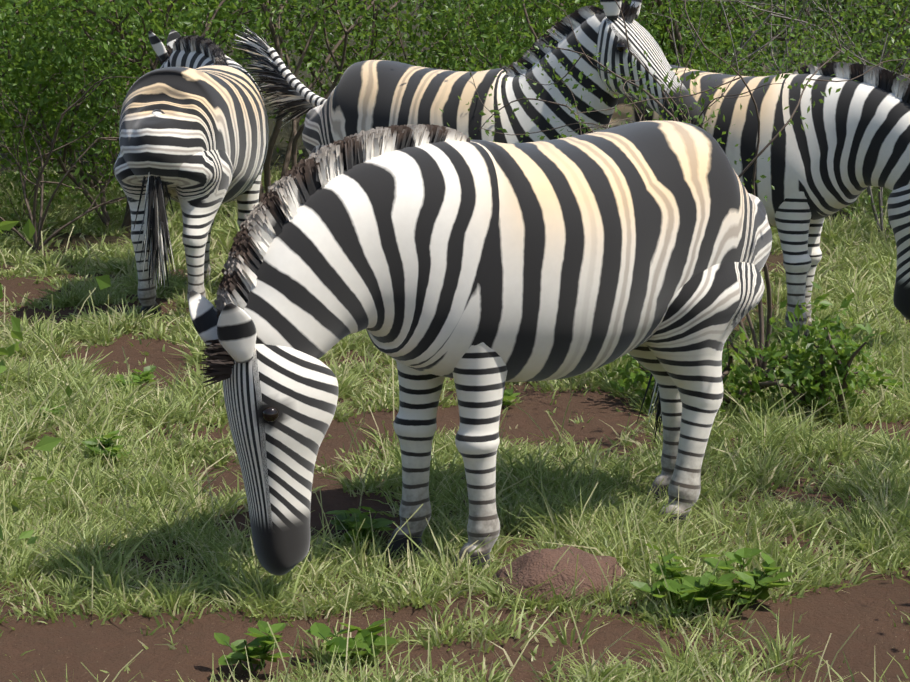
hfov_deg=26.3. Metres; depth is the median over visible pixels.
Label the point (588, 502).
grass
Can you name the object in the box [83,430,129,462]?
forb
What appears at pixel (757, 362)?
thorn shrub
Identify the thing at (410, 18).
bush
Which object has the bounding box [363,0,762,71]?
bush
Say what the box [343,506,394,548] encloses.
forb
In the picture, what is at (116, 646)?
ground
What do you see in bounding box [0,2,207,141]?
bush
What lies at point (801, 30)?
bush
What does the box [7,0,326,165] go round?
bush
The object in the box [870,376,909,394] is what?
forb
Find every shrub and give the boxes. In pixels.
[0,21,228,251]
[422,0,909,78]
[439,0,909,374]
[598,314,822,414]
[672,0,909,242]
[720,281,892,425]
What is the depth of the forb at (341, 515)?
6.35 m
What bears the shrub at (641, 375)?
on the ground at (116, 646)
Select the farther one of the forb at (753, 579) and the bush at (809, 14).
the bush at (809, 14)
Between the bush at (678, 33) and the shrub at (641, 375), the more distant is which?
the bush at (678, 33)
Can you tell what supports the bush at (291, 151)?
on the ground at (116, 646)
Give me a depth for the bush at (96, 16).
13.05 m
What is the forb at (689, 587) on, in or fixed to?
on the ground at (116, 646)
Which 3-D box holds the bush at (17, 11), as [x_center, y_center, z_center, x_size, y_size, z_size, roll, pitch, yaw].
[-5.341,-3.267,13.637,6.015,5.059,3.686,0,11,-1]
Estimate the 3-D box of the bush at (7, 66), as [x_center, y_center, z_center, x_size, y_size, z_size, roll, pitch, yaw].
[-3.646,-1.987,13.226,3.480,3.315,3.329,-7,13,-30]
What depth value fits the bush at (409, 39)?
22.68 m
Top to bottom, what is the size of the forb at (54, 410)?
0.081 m
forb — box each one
[34,405,65,418]
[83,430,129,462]
[105,365,155,387]
[214,620,289,670]
[305,618,396,662]
[325,510,394,539]
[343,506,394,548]
[502,389,520,404]
[629,539,739,615]
[699,548,794,609]
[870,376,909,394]
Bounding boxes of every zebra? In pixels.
[114,29,268,315]
[189,120,771,574]
[230,0,703,155]
[609,62,909,337]
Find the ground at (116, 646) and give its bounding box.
[0,0,909,681]
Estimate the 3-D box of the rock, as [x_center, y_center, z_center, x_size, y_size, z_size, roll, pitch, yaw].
[0.304,0.696,5.780,0.431,0.163,0.316,-9,16,-20]
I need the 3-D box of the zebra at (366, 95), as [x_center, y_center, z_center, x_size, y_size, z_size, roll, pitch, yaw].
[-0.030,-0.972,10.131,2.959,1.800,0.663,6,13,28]
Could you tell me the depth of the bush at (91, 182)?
15.31 m
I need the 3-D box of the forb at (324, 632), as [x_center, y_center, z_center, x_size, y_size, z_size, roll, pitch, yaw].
[-0.277,0.810,5.189,0.236,0.106,0.163,-2,11,-9]
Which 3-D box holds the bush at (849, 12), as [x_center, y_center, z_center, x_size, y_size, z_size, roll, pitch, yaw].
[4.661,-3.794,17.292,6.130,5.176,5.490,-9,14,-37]
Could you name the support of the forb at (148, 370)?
on the ground at (116, 646)
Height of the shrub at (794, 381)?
0.628 m
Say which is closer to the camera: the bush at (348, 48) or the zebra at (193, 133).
the zebra at (193, 133)
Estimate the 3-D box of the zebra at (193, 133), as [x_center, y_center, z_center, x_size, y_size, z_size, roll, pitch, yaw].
[-1.436,-0.940,10.780,0.817,1.491,2.073,-1,11,-7]
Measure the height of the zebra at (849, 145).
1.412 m
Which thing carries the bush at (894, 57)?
on the ground at (116, 646)
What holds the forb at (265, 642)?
on the ground at (116, 646)
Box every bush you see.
[0,0,71,133]
[0,0,126,210]
[0,0,323,232]
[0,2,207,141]
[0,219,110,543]
[1,0,293,193]
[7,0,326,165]
[15,0,520,201]
[93,0,727,95]
[239,0,597,156]
[247,0,512,111]
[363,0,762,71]
[410,0,851,76]
[480,0,907,74]
[524,0,909,75]
[654,0,884,74]
[697,0,909,75]
[769,0,909,218]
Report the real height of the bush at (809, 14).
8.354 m
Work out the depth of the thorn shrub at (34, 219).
12.58 m
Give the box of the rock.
[492,545,625,605]
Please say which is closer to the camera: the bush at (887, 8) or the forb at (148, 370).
the forb at (148, 370)
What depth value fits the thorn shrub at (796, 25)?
11.80 m
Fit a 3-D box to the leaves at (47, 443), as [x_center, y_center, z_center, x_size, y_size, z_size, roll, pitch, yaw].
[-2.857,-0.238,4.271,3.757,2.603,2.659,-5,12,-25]
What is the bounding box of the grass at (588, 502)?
[0,154,909,681]
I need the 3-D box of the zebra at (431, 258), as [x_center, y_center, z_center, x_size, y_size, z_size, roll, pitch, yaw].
[0.154,0.012,6.097,2.127,1.408,0.663,-7,13,-33]
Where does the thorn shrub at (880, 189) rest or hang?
on the ground at (116, 646)
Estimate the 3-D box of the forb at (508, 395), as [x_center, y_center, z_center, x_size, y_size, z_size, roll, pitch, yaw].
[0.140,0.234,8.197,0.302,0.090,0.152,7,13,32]

